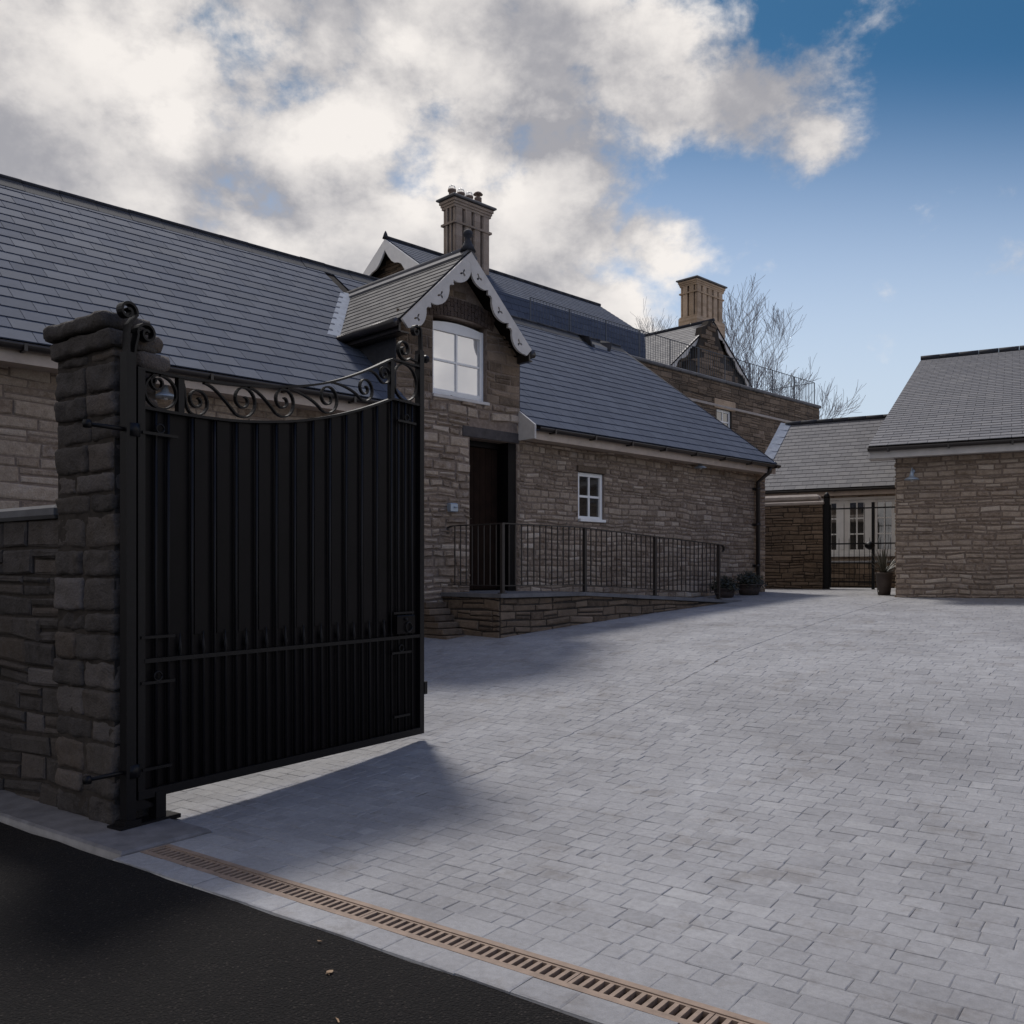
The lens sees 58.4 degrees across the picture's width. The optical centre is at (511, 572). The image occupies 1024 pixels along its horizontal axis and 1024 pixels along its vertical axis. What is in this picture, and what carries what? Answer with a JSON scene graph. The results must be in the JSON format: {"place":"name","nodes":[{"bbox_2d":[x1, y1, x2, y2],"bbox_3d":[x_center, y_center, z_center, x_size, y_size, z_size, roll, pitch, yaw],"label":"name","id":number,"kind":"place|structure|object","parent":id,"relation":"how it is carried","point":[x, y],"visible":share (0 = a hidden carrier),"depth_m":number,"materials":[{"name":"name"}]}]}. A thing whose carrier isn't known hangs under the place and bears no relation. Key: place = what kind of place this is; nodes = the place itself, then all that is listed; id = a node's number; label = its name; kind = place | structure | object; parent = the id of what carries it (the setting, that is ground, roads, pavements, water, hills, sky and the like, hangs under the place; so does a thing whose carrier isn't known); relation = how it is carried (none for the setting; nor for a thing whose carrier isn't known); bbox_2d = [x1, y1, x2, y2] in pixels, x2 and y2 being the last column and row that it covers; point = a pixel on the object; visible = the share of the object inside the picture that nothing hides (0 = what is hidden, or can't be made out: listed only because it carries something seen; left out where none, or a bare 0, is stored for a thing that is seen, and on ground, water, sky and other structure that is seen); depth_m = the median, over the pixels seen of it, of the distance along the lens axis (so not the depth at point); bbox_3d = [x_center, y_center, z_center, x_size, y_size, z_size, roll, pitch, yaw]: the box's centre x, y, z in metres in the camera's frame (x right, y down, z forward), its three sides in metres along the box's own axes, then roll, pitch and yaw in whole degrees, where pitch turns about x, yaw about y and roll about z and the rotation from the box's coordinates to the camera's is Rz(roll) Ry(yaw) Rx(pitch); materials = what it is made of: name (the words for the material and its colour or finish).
{"place":"outdoors","nodes":[
{"label":"outdoors","id":0,"kind":"place"},
{"bbox_2d":[0,822,591,1023],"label":"road","id":1,"kind":"structure","parent":0,"point":[87,938],"depth_m":3.28,"materials":[{"name":"black asphalt"}]},
{"bbox_2d":[113,852,680,1023],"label":"kerb","id":2,"kind":"structure","parent":1,"relation":"on","point":[580,1005],"depth_m":3.39,"materials":[{"name":"grey concrete"}]},
{"bbox_2d":[0,0,1023,418],"label":"sky","id":3,"kind":"structure","parent":0,"point":[864,159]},
{"bbox_2d":[166,589,1023,1023],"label":"pavement","id":4,"kind":"structure","parent":0,"point":[662,785],"depth_m":5.22,"materials":[{"name":"grey stone"}]},
{"bbox_2d":[140,844,769,1023],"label":"drain channel","id":5,"kind":"object","parent":4,"relation":"in","point":[662,1004],"visible":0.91,"depth_m":3.43,"materials":[{"name":"brown metal"}]},
{"bbox_2d":[424,591,741,639],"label":"access ramp","id":6,"kind":"structure","parent":4,"relation":"on","point":[493,614],"depth_m":12.10,"materials":[{"name":"stone"}]},
{"bbox_2d":[447,523,724,598],"bbox_3d":[1.320,-0.035,13.806,5.155,1.196,1.117,0,0,-45],"label":"ramp railing","id":7,"kind":"object","parent":6,"relation":"on","point":[502,585],"visible":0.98,"depth_m":12.71,"materials":[{"name":"metal"}]},
{"bbox_2d":[707,575,738,597],"bbox_3d":[3.779,0.245,16.407,0.578,0.402,0.540,0,0,0],"label":"potted plant","id":8,"kind":"object","parent":4,"relation":"on","point":[728,588],"visible":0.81,"depth_m":16.27,"materials":[{"name":"green plant"}]},
{"bbox_2d":[734,569,766,594],"bbox_3d":[4.362,0.172,16.994,0.613,0.486,0.609,0,0,28],"label":"potted plant","id":9,"kind":"object","parent":4,"relation":"on","point":[749,583],"visible":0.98,"depth_m":16.87,"materials":[{"name":"green plant"}]},
{"bbox_2d":[765,494,823,588],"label":"garden wall","id":10,"kind":"structure","parent":4,"relation":"on","point":[794,541],"depth_m":20.38,"materials":[{"name":"stone"}]},
{"bbox_2d":[824,492,895,589],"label":"garden gate","id":11,"kind":"structure","parent":10,"relation":"attached to","point":[869,545],"depth_m":19.89,"materials":[{"name":"black metal"}]},
{"bbox_2d":[867,544,895,594],"bbox_3d":[6.710,-0.069,16.162,0.863,0.935,0.924,0,0,-31],"label":"potted plant","id":12,"kind":"object","parent":4,"relation":"on","point":[884,579],"visible":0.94,"depth_m":16.11,"materials":[{"name":"grey plant"}]},
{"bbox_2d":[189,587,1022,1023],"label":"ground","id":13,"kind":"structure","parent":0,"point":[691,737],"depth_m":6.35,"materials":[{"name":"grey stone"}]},
{"bbox_2d":[0,504,57,806],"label":"boundary wall","id":14,"kind":"structure","parent":13,"relation":"on","point":[28,657],"depth_m":5.60,"materials":[{"name":"stone"}]},
{"bbox_2d":[0,790,210,859],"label":"kerb","id":15,"kind":"structure","parent":13,"relation":"on","point":[34,816],"depth_m":4.91,"materials":[{"name":"concrete"}]},
{"bbox_2d":[44,309,169,824],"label":"gate pier","id":16,"kind":"structure","parent":15,"relation":"on","point":[85,351],"depth_m":5.13,"materials":[{"name":"stone"}]},
{"bbox_2d":[82,301,180,830],"bbox_3d":[-2.081,-0.033,4.992,0.120,2.867,0.565,0,0,33],"label":"gate post","id":17,"kind":"object","parent":15,"relation":"on","point":[128,428],"visible":0.98,"depth_m":4.95,"materials":[{"name":"black metal"}]},
{"bbox_2d":[136,325,429,800],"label":"driveway gate","id":18,"kind":"structure","parent":17,"relation":"attached to","point":[279,593],"depth_m":5.84,"materials":[{"name":"black metal"}]},
{"bbox_2d":[0,174,780,621],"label":"stone house","id":19,"kind":"structure","parent":13,"relation":"on","point":[536,422],"depth_m":12.71,"materials":[{"name":"stone"}]},
{"bbox_2d":[156,385,173,399],"bbox_3d":[-3.620,-1.910,9.531,0.240,0.245,0.300,0,0,-45],"label":"wall lamp","id":20,"kind":"object","parent":19,"relation":"attached to","point":[164,394],"visible":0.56,"depth_m":9.47,"materials":[{"name":"metal"}]},
{"bbox_2d":[447,503,457,511],"bbox_3d":[-0.794,-0.879,12.406,0.130,0.120,0.115,0,0,-45],"label":"entry keypad","id":21,"kind":"object","parent":19,"relation":"attached to","point":[452,507],"visible":1,"depth_m":12.38,"materials":[{"name":"metal"}]},
{"bbox_2d":[433,321,482,400],"bbox_3d":[-0.782,-2.910,12.659,0.973,1.030,0.080,0,0,-45],"label":"dormer window","id":22,"kind":"structure","parent":19,"relation":"in","point":[457,349],"depth_m":12.66,"materials":[{"name":"white glass"}]},
{"bbox_2d":[469,446,496,589],"bbox_3d":[-0.455,-0.771,13.149,0.693,2.042,0.112,0,0,-45],"label":"door","id":23,"kind":"structure","parent":19,"relation":"in","point":[482,461],"depth_m":13.19,"materials":[{"name":"paint"}]},
{"bbox_2d":[578,472,601,522],"bbox_3d":[1.206,-1.188,14.606,0.619,0.781,0.080,0,0,-45],"label":"side window","id":24,"kind":"structure","parent":19,"relation":"in","point":[589,485],"depth_m":14.60,"materials":[{"name":"white paint"}]},
{"bbox_2d":[694,464,706,469],"bbox_3d":[3.345,-1.955,16.394,0.225,0.229,0.282,0,0,-45],"label":"wall lamp","id":25,"kind":"object","parent":19,"relation":"attached to","point":[700,466],"visible":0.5,"depth_m":16.31,"materials":[{"name":"metal"}]},
{"bbox_2d":[363,185,644,357],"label":"tall slate house","id":26,"kind":"structure","parent":13,"relation":"on","point":[462,211],"depth_m":26.81,"materials":[{"name":"stone"}]},
{"bbox_2d":[635,299,675,333],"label":"bare tree","id":27,"kind":"object","parent":13,"relation":"on","point":[648,329],"visible":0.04,"depth_m":65.09,"materials":[{"name":"brown plant"}]},
{"bbox_2d":[646,275,751,386],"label":"gabled house","id":28,"kind":"structure","parent":13,"relation":"on","point":[701,323],"depth_m":38.94,"materials":[{"name":"brown stone"}]},
{"bbox_2d":[631,355,821,453],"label":"terrace block","id":29,"kind":"structure","parent":13,"relation":"on","point":[755,417],"depth_m":32.51,"materials":[{"name":"stone"}]},
{"bbox_2d":[530,297,814,403],"bbox_3d":[5.220,-7.152,32.263,16.378,0.968,3.215,0,0,-45],"label":"terrace railing","id":30,"kind":"object","parent":29,"relation":"on","point":[698,365],"visible":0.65,"depth_m":30.34,"materials":[{"name":"metal"}]},
{"bbox_2d":[717,409,729,427],"bbox_3d":[7.284,-5.053,31.849,0.923,1.176,0.080,0,0,-45],"label":"window","id":31,"kind":"structure","parent":29,"relation":"in","point":[723,416],"depth_m":31.95,"materials":[{"name":"white paint"}]},
{"bbox_2d":[723,273,865,418],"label":"bare tree","id":32,"kind":"object","parent":13,"relation":"on","point":[734,333],"visible":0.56,"depth_m":53.05,"materials":[{"name":"brown plant"}]},
{"bbox_2d":[765,414,895,560],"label":"wing","id":33,"kind":"structure","parent":13,"relation":"on","point":[820,457],"depth_m":24.20,"materials":[{"name":"grey tile"}]},
{"bbox_2d":[830,501,838,553],"bbox_3d":[8.358,-1.181,24.024,0.428,1.387,0.080,0,0,29],"label":"window","id":34,"kind":"structure","parent":33,"relation":"in","point":[834,504],"depth_m":23.96,"materials":[{"name":"white paint"}]},
{"bbox_2d":[847,500,865,553],"bbox_3d":[8.927,-1.181,23.712,0.477,1.387,0.080,0,0,29],"label":"window","id":35,"kind":"structure","parent":33,"relation":"in","point":[859,513],"depth_m":23.69,"materials":[{"name":"white paint"}]},
{"bbox_2d":[875,499,894,552],"bbox_3d":[9.514,-1.181,23.390,0.479,1.387,0.080,0,0,29],"label":"window","id":36,"kind":"structure","parent":33,"relation":"in","point":[879,512],"depth_m":23.37,"materials":[{"name":"white paint"}]},
{"bbox_2d":[831,561,895,587],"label":"planter wall","id":37,"kind":"structure","parent":13,"relation":"on","point":[842,570],"depth_m":21.98,"materials":[{"name":"stone"}]},
{"bbox_2d":[867,345,1023,597],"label":"building","id":38,"kind":"structure","parent":13,"relation":"on","point":[950,431],"depth_m":15.12,"materials":[{"name":"brown stone"}]},
{"bbox_2d":[904,467,918,481],"bbox_3d":[6.601,-1.621,15.128,0.240,0.245,0.300,0,0,29],"label":"wall lamp","id":39,"kind":"object","parent":38,"relation":"attached to","point":[911,477],"visible":1,"depth_m":15.07,"materials":[{"name":"metal"}]}
]}

